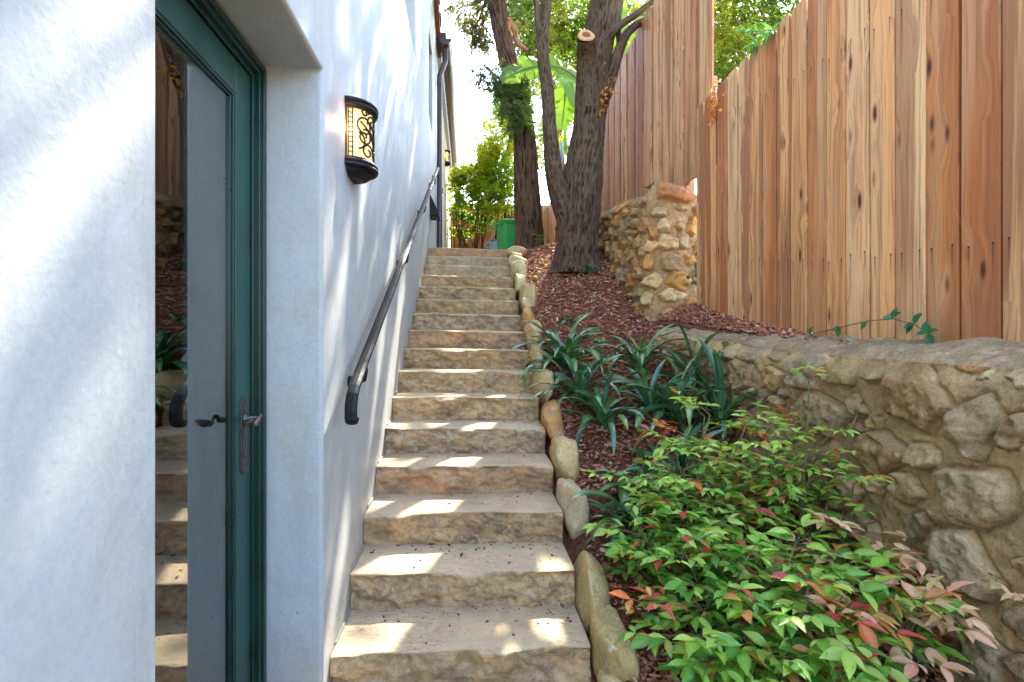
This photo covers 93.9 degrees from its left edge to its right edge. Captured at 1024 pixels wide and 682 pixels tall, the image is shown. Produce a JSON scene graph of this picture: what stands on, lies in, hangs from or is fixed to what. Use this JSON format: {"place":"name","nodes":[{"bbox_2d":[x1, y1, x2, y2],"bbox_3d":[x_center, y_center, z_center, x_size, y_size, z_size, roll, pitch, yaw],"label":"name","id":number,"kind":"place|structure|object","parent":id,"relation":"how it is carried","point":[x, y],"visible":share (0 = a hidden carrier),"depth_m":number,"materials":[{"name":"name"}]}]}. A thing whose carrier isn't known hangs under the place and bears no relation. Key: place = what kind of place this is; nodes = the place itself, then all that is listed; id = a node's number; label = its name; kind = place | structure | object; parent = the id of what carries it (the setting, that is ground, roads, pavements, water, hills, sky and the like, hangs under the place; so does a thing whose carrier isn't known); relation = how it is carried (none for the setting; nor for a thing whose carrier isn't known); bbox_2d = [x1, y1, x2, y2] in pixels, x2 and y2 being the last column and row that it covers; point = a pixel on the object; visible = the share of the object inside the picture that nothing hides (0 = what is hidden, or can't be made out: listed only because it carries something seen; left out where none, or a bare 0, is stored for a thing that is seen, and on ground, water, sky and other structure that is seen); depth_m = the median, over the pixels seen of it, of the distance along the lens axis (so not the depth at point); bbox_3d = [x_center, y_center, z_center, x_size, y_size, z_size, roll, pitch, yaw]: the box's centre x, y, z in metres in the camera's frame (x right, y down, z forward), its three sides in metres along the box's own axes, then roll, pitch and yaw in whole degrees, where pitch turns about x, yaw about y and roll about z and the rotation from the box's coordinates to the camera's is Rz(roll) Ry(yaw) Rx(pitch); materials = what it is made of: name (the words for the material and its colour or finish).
{"place":"outdoors","nodes":[
{"label":"outdoors","id":0,"kind":"place"},
{"bbox_2d":[554,221,557,242],"bbox_3d":[0.824,-1.805,8.420,0.266,1.056,0.131,0,0,-11],"label":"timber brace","id":1,"kind":"object","parent":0,"point":[556,230],"visible":0.19,"depth_m":8.37,"materials":[{"name":"brown wood"}]},
{"bbox_2d":[440,0,794,204],"label":"sky","id":2,"kind":"structure","parent":0,"point":[471,105],"materials":[{"name":"white"}]},
{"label":"ground","id":3,"kind":"structure","parent":0,"visible":0},
{"bbox_2d":[0,0,458,681],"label":"house","id":4,"kind":"structure","parent":3,"relation":"on","point":[202,240],"depth_m":1.36,"materials":[{"name":"paint"}]},
{"bbox_2d":[155,0,266,681],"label":"door","id":5,"kind":"structure","parent":4,"relation":"in","point":[211,87],"depth_m":1.42,"materials":[{"name":"green paint"}]},
{"bbox_2d":[344,95,378,183],"bbox_3d":[-0.667,-0.889,2.164,0.120,0.328,0.238,0,0,-5],"label":"wall lamp","id":6,"kind":"object","parent":4,"relation":"attached to","point":[361,116],"visible":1,"depth_m":2.09,"materials":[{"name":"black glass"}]},
{"bbox_2d":[344,167,439,424],"bbox_3d":[-0.881,-1.118,4.433,0.104,2.888,5.262,0,0,-5],"label":"handrail","id":7,"kind":"object","parent":4,"relation":"attached to","point":[357,379],"visible":1,"depth_m":2.27,"materials":[{"name":"black metal"}]},
{"bbox_2d":[430,195,439,220],"bbox_3d":[-1.075,-1.857,6.690,0.125,0.285,0.280,0,0,-5],"label":"wedge light","id":8,"kind":"object","parent":4,"relation":"attached to","point":[434,214],"visible":0.96,"depth_m":6.55,"materials":[{"name":"black metal"}]},
{"bbox_2d":[442,178,444,247],"bbox_3d":[-1.430,-2.225,9.936,0.045,2.050,0.850,0,0,-5],"label":"side door","id":9,"kind":"structure","parent":4,"relation":"in","point":[443,191],"depth_m":9.87,"materials":[{"name":"white metal"}]},
{"bbox_2d":[445,149,450,166],"bbox_3d":[-1.457,-4.144,10.863,0.120,0.328,0.238,0,0,-5],"label":"wall lamp","id":10,"kind":"object","parent":4,"relation":"attached to","point":[447,158],"visible":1,"depth_m":10.79,"materials":[{"name":"black glass"}]},
{"bbox_2d":[330,247,590,681],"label":"staircase","id":11,"kind":"structure","parent":3,"relation":"on","point":[466,301],"depth_m":2.49,"materials":[{"name":"beige stone"}]},
{"bbox_2d":[370,348,571,643],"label":"leaf litter","id":12,"kind":"object","parent":11,"relation":"on","point":[561,604],"visible":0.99,"depth_m":2.34,"materials":[{"name":"brown plant"}]},
{"bbox_2d":[449,203,547,248],"bbox_3d":[-0.339,-2.453,12.585,2.640,2.314,0.073,0,0,-5],"label":"wooden fence","id":13,"kind":"object","parent":3,"relation":"on","point":[490,236],"visible":0.11,"depth_m":12.52,"materials":[{"name":"brown wood"}]},
{"bbox_2d":[500,53,575,155],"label":"banana plant","id":14,"kind":"object","parent":3,"relation":"on","point":[564,92],"visible":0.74,"depth_m":6.78,"materials":[{"name":"green plant"}]},
{"bbox_2d":[547,203,555,243],"bbox_3d":[1.143,-2.281,11.067,0.144,2.563,4.128,0,0,-5],"label":"wooden fence","id":15,"kind":"object","parent":3,"relation":"on","point":[551,223],"visible":0.1,"depth_m":12.12,"materials":[{"name":"brown wood"}]},
{"bbox_2d":[491,0,643,178],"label":"tree","id":16,"kind":"object","parent":3,"relation":"on","point":[562,46],"visible":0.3,"depth_m":13.98,"materials":[{"name":"green plant"}]},
{"bbox_2d":[589,603,641,681],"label":"edging stone","id":17,"kind":"object","parent":3,"relation":"on","point":[619,660],"visible":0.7,"depth_m":1.84,"materials":[{"name":"beige stone"}]},
{"bbox_2d":[612,0,652,57],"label":"banana plant","id":18,"kind":"object","parent":3,"relation":"on","point":[624,12],"visible":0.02,"depth_m":6.75,"materials":[{"name":"green plant"}]},
{"bbox_2d":[598,180,696,320],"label":"stone wall","id":19,"kind":"structure","parent":3,"relation":"on","point":[647,244],"depth_m":4.39,"materials":[{"name":"beige stone"}]},
{"bbox_2d":[600,0,716,213],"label":"wooden fence","id":20,"kind":"object","parent":19,"relation":"on","point":[665,80],"visible":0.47,"depth_m":5.17,"materials":[{"name":"brown wood"}]},
{"bbox_2d":[686,252,696,286],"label":"ivy","id":21,"kind":"object","parent":19,"relation":"attached to","point":[695,275],"visible":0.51,"depth_m":4.30,"materials":[{"name":"green plant"}]},
{"bbox_2d":[513,242,946,681],"bbox_3d":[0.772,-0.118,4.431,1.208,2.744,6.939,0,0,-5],"label":"bark mulch","id":22,"kind":"object","parent":3,"relation":"on","point":[644,668],"visible":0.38,"depth_m":3.23,"materials":[{"name":"brown wood"}]},
{"bbox_2d":[440,0,543,249],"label":"tree","id":23,"kind":"object","parent":22,"relation":"on","point":[515,100],"visible":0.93,"depth_m":7.13,"materials":[{"name":"green plant"}]},
{"bbox_2d":[510,252,521,256],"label":"edging stone","id":24,"kind":"object","parent":22,"relation":"on","point":[517,254],"visible":0.37,"depth_m":5.92,"materials":[{"name":"beige stone"}]},
{"bbox_2d":[506,246,526,255],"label":"edging stone","id":25,"kind":"object","parent":22,"relation":"on","point":[519,249],"visible":0.61,"depth_m":6.04,"materials":[{"name":"beige stone"}]},
{"bbox_2d":[508,255,527,267],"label":"edging stone","id":26,"kind":"object","parent":22,"relation":"on","point":[512,258],"visible":0.52,"depth_m":5.79,"materials":[{"name":"beige stone"}]},
{"bbox_2d":[511,260,526,280],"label":"edging stone","id":27,"kind":"object","parent":22,"relation":"on","point":[518,267],"visible":0.64,"depth_m":5.47,"materials":[{"name":"beige stone"}]},
{"bbox_2d":[515,274,525,294],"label":"edging stone","id":28,"kind":"object","parent":22,"relation":"on","point":[520,280],"visible":0.63,"depth_m":5.14,"materials":[{"name":"beige stone"}]},
{"bbox_2d":[521,297,532,309],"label":"edging stone","id":29,"kind":"object","parent":22,"relation":"on","point":[526,301],"visible":0.79,"depth_m":4.67,"materials":[{"name":"beige stone"}]},
{"bbox_2d":[521,305,534,330],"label":"edging stone","id":30,"kind":"object","parent":22,"relation":"on","point":[527,314],"visible":0.69,"depth_m":4.48,"materials":[{"name":"brown stone"}]},
{"bbox_2d":[519,283,537,310],"bbox_3d":[0.176,-0.444,5.027,0.204,0.309,0.323,0,0,-5],"label":"edging stone","id":31,"kind":"object","parent":22,"relation":"on","point":[527,290],"visible":0.72,"depth_m":4.92,"materials":[{"name":"beige stone"}]},
{"bbox_2d":[524,320,541,351],"bbox_3d":[0.191,-0.020,4.260,0.161,0.342,0.340,0,0,-5],"label":"edging stone","id":32,"kind":"object","parent":22,"relation":"on","point":[530,329],"visible":0.61,"depth_m":4.14,"materials":[{"name":"beige stone"}]},
{"bbox_2d":[528,344,543,371],"bbox_3d":[0.184,0.143,3.966,0.106,0.251,0.436,0,0,-5],"label":"edging stone","id":33,"kind":"object","parent":22,"relation":"on","point":[534,354],"visible":0.59,"depth_m":3.84,"materials":[{"name":"beige stone"}]},
{"bbox_2d":[532,233,545,245],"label":"weed","id":34,"kind":"object","parent":22,"relation":"on","point":[540,240],"visible":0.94,"depth_m":6.81,"materials":[{"name":"green plant"}]},
{"bbox_2d":[531,368,553,403],"bbox_3d":[0.222,0.345,3.629,0.115,0.273,0.436,0,0,-16],"label":"edging stone","id":35,"kind":"object","parent":22,"relation":"on","point":[546,376],"visible":0.72,"depth_m":3.50,"materials":[{"name":"beige stone"}]},
{"bbox_2d":[541,399,563,441],"bbox_3d":[0.275,0.566,3.234,0.159,0.312,0.432,0,0,-5],"label":"edging stone","id":36,"kind":"object","parent":22,"relation":"on","point":[551,419],"visible":0.73,"depth_m":3.11,"materials":[{"name":"brown stone"}]},
{"bbox_2d":[509,312,616,388],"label":"strap leaved plant","id":37,"kind":"object","parent":22,"relation":"on","point":[569,347],"visible":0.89,"depth_m":3.71,"materials":[{"name":"green plant"}]},
{"bbox_2d":[549,436,579,481],"bbox_3d":[0.319,0.734,2.936,0.171,0.293,0.376,0,0,-5],"label":"edging stone","id":38,"kind":"object","parent":22,"relation":"on","point":[564,453],"visible":0.82,"depth_m":2.79,"materials":[{"name":"beige stone"}]},
{"bbox_2d":[559,315,583,325],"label":"strap leaved plant","id":39,"kind":"object","parent":22,"relation":"on","point":[567,319],"visible":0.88,"depth_m":4.40,"materials":[{"name":"green plant"}]},
{"bbox_2d":[556,478,589,539],"bbox_3d":[0.324,0.920,2.624,0.142,0.287,0.393,0,0,-5],"label":"edging stone","id":40,"kind":"object","parent":22,"relation":"on","point":[575,511],"visible":0.77,"depth_m":2.49,"materials":[{"name":"beige stone"}]},
{"bbox_2d":[518,349,627,411],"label":"strap leaved plant","id":41,"kind":"object","parent":22,"relation":"on","point":[581,375],"visible":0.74,"depth_m":3.39,"materials":[{"name":"green plant"}]},
{"bbox_2d":[573,550,609,633],"bbox_3d":[0.363,1.158,2.224,0.145,0.340,0.409,0,0,-5],"label":"edging stone","id":42,"kind":"object","parent":22,"relation":"on","point":[592,594],"visible":0.69,"depth_m":2.12,"materials":[{"name":"beige stone"}]},
{"bbox_2d":[533,0,653,272],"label":"tree","id":43,"kind":"object","parent":22,"relation":"on","point":[574,187],"visible":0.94,"depth_m":5.46,"materials":[{"name":"brown plant"}]},
{"bbox_2d":[598,62,618,115],"bbox_3d":[1.092,-2.871,5.443,0.234,0.606,0.185,0,0,-5],"label":"dead leaf cluster","id":44,"kind":"object","parent":43,"relation":"hanging from","point":[602,100],"visible":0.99,"depth_m":5.44,"materials":[{"name":"orange plant"}]},
{"bbox_2d":[584,264,602,274],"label":"weed","id":45,"kind":"object","parent":22,"relation":"on","point":[592,270],"visible":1,"depth_m":5.33,"materials":[{"name":"green plant"}]},
{"bbox_2d":[539,373,652,455],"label":"strap leaved plant","id":46,"kind":"object","parent":22,"relation":"on","point":[605,422],"visible":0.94,"depth_m":3.11,"materials":[{"name":"green plant"}]},
{"bbox_2d":[594,338,606,342],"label":"weed","id":47,"kind":"object","parent":22,"relation":"on","point":[601,340],"visible":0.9,"depth_m":4.09,"materials":[{"name":"green plant"}]},
{"bbox_2d":[559,476,679,550],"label":"strap leaved plant","id":48,"kind":"object","parent":22,"relation":"on","point":[621,492],"visible":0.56,"depth_m":2.42,"materials":[{"name":"green plant"}]},
{"bbox_2d":[595,443,694,523],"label":"strap leaved plant","id":49,"kind":"object","parent":22,"relation":"on","point":[644,469],"visible":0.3,"depth_m":2.61,"materials":[{"name":"green plant"}]},
{"bbox_2d":[602,324,689,375],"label":"strap leaved plant","id":50,"kind":"object","parent":22,"relation":"on","point":[641,357],"visible":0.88,"depth_m":3.69,"materials":[{"name":"green plant"}]},
{"bbox_2d":[609,359,694,432],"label":"strap leaved plant","id":51,"kind":"object","parent":22,"relation":"on","point":[645,397],"visible":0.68,"depth_m":3.26,"materials":[{"name":"green plant"}]},
{"bbox_2d":[581,485,766,615],"bbox_3d":[0.721,0.933,2.114,0.766,0.516,0.825,0,0,-20],"label":"nandina shrub","id":52,"kind":"object","parent":22,"relation":"on","point":[668,549],"visible":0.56,"depth_m":2.06,"materials":[{"name":"green plant"}]},
{"bbox_2d":[593,351,755,453],"bbox_3d":[1.019,0.372,3.130,0.982,0.609,0.971,0,0,-5],"label":"strap leaved plant","id":53,"kind":"object","parent":22,"relation":"on","point":[675,418],"visible":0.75,"depth_m":3.03,"materials":[{"name":"green plant"}]},
{"bbox_2d":[626,320,723,410],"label":"strap leaved plant","id":54,"kind":"object","parent":22,"relation":"on","point":[695,373],"visible":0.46,"depth_m":3.42,"materials":[{"name":"green plant"}]},
{"bbox_2d":[623,424,726,525],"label":"strap leaved plant","id":55,"kind":"object","parent":22,"relation":"on","point":[683,459],"visible":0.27,"depth_m":2.68,"materials":[{"name":"green plant"}]},
{"bbox_2d":[581,387,792,551],"bbox_3d":[0.836,0.654,2.362,0.940,0.812,0.733,0,0,28],"label":"nandina shrub","id":56,"kind":"object","parent":22,"relation":"on","point":[674,480],"visible":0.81,"depth_m":2.23,"materials":[{"name":"green plant"}]},
{"bbox_2d":[674,340,728,415],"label":"strap leaved plant","id":57,"kind":"object","parent":22,"relation":"on","point":[725,343],"visible":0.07,"depth_m":3.24,"materials":[{"name":"green plant"}]},
{"bbox_2d":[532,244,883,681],"bbox_3d":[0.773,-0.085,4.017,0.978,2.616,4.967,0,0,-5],"label":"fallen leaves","id":58,"kind":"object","parent":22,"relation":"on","point":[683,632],"visible":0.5,"depth_m":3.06,"materials":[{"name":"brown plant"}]},
{"bbox_2d":[654,307,776,333],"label":"mulch terrace","id":59,"kind":"structure","parent":22,"relation":"on","point":[698,327],"depth_m":3.83,"materials":[{"name":"brown wood"}]},
{"bbox_2d":[657,302,849,343],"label":"bark mulch","id":60,"kind":"object","parent":59,"relation":"on","point":[758,328],"visible":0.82,"depth_m":3.58,"materials":[{"name":"brown wood"}]},
{"bbox_2d":[664,335,770,469],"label":"strap leaved plant","id":61,"kind":"object","parent":22,"relation":"on","point":[714,358],"visible":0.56,"depth_m":2.98,"materials":[{"name":"green plant"}]},
{"bbox_2d":[609,501,853,673],"bbox_3d":[0.836,0.949,1.895,0.796,0.595,0.898,0,0,19],"label":"nandina shrub","id":62,"kind":"object","parent":22,"relation":"on","point":[728,597],"visible":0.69,"depth_m":1.72,"materials":[{"name":"green plant"}]},
{"bbox_2d":[614,530,926,681],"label":"nandina shrub","id":63,"kind":"object","parent":22,"relation":"on","point":[832,659],"visible":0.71,"depth_m":1.51,"materials":[{"name":"green plant"}]},
{"bbox_2d":[708,413,860,557],"bbox_3d":[1.272,0.694,2.339,0.692,0.690,0.761,0,0,-5],"label":"nandina shrub","id":64,"kind":"object","parent":22,"relation":"on","point":[776,469],"visible":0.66,"depth_m":2.23,"materials":[{"name":"green plant"}]},
{"bbox_2d":[735,363,863,563],"bbox_3d":[1.342,0.608,2.200,0.638,1.017,0.544,0,0,-33],"label":"nandina shrub","id":65,"kind":"object","parent":22,"relation":"on","point":[843,465],"visible":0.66,"depth_m":2.17,"materials":[{"name":"green plant"}]},
{"bbox_2d":[662,494,961,663],"bbox_3d":[1.132,0.933,1.821,0.923,0.601,0.891,0,0,-5],"label":"nandina shrub","id":66,"kind":"object","parent":22,"relation":"on","point":[866,589],"visible":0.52,"depth_m":1.65,"materials":[{"name":"green plant"}]},
{"bbox_2d":[778,437,893,578],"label":"nandina shrub","id":67,"kind":"object","parent":22,"relation":"on","point":[859,508],"visible":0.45,"depth_m":2.00,"materials":[{"name":"green plant"}]},
{"bbox_2d":[654,326,1023,681],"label":"stone wall","id":68,"kind":"structure","parent":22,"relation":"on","point":[939,428],"depth_m":1.81,"materials":[{"name":"beige stone"}]},
{"bbox_2d":[696,0,1023,341],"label":"wooden fence","id":69,"kind":"object","parent":68,"relation":"on","point":[857,161],"visible":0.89,"depth_m":2.36,"materials":[{"name":"brown wood"}]},
{"bbox_2d":[707,81,725,135],"bbox_3d":[1.630,-1.862,3.799,0.093,0.380,0.252,0,0,4],"label":"dead leaf cluster","id":70,"kind":"object","parent":69,"relation":"attached to","point":[715,108],"visible":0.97,"depth_m":3.85,"materials":[{"name":"orange plant"}]},
{"bbox_2d":[808,308,937,343],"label":"vine","id":71,"kind":"object","parent":68,"relation":"on","point":[925,328],"visible":0.97,"depth_m":2.10,"materials":[{"name":"green plant"}]},
{"bbox_2d":[787,504,978,651],"bbox_3d":[1.493,0.949,1.903,0.642,0.521,0.742,0,0,-5],"label":"nandina shrub","id":72,"kind":"object","parent":22,"relation":"on","point":[815,508],"visible":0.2,"depth_m":1.89,"materials":[{"name":"green plant"}]},
{"bbox_2d":[782,508,1023,681],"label":"nandina shrub","id":73,"kind":"object","parent":22,"relation":"on","point":[907,667],"visible":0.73,"depth_m":1.56,"materials":[{"name":"pink plant"}]},
{"bbox_2d":[714,0,800,89],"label":"tree","id":74,"kind":"object","parent":3,"relation":"on","point":[729,42],"visible":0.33,"depth_m":8.50,"materials":[{"name":"green plant"}]},
{"bbox_2d":[735,17,779,58],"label":"willow sprig","id":75,"kind":"object","parent":74,"relation":"attached to","point":[761,32],"visible":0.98,"depth_m":3.27,"materials":[{"name":"green plant"}]},
{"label":"path","id":76,"kind":"structure","parent":0,"visible":0},
{"bbox_2d":[446,198,495,248],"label":"hedge shrub","id":77,"kind":"object","parent":76,"relation":"on","point":[466,216],"visible":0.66,"depth_m":11.50,"materials":[{"name":"green plant"}]},
{"bbox_2d":[445,144,506,248],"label":"hedge shrub","id":78,"kind":"object","parent":76,"relation":"on","point":[471,177],"visible":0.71,"depth_m":11.09,"materials":[{"name":"green plant"}]},
{"bbox_2d":[484,238,497,249],"bbox_3d":[-0.196,-1.560,9.865,0.720,1.017,0.648,0,0,-15],"label":"wheelie bin","id":79,"kind":"object","parent":76,"relation":"on","point":[493,244],"visible":0.16,"depth_m":9.59,"materials":[{"name":"plastic"}]},
{"bbox_2d":[470,98,513,237],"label":"hedge shrub","id":80,"kind":"object","parent":76,"relation":"on","point":[496,149],"visible":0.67,"depth_m":10.82,"materials":[{"name":"green plant"}]},
{"bbox_2d":[490,219,514,249],"bbox_3d":[-0.031,-1.780,9.178,0.720,1.017,0.648,0,0,-13],"label":"wheelie bin","id":81,"kind":"object","parent":76,"relation":"on","point":[505,228],"visible":0.38,"depth_m":8.90,"materials":[{"name":"green plastic"}]},
{"bbox_2d":[560,142,562,167],"bbox_3d":[0.916,-2.480,8.819,0.062,2.360,0.062,0,0,-5],"label":"pipe post","id":82,"kind":"object","parent":76,"relation":"on","point":[561,148],"visible":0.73,"depth_m":8.80,"materials":[{"name":"grey metal"}]},
{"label":"pavement","id":83,"kind":"structure","parent":0,"visible":0},
{"bbox_2d":[597,670,620,681],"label":"edging stone","id":84,"kind":"object","parent":83,"relation":"on","point":[602,676],"visible":0.32,"depth_m":1.80,"materials":[{"name":"beige stone"}]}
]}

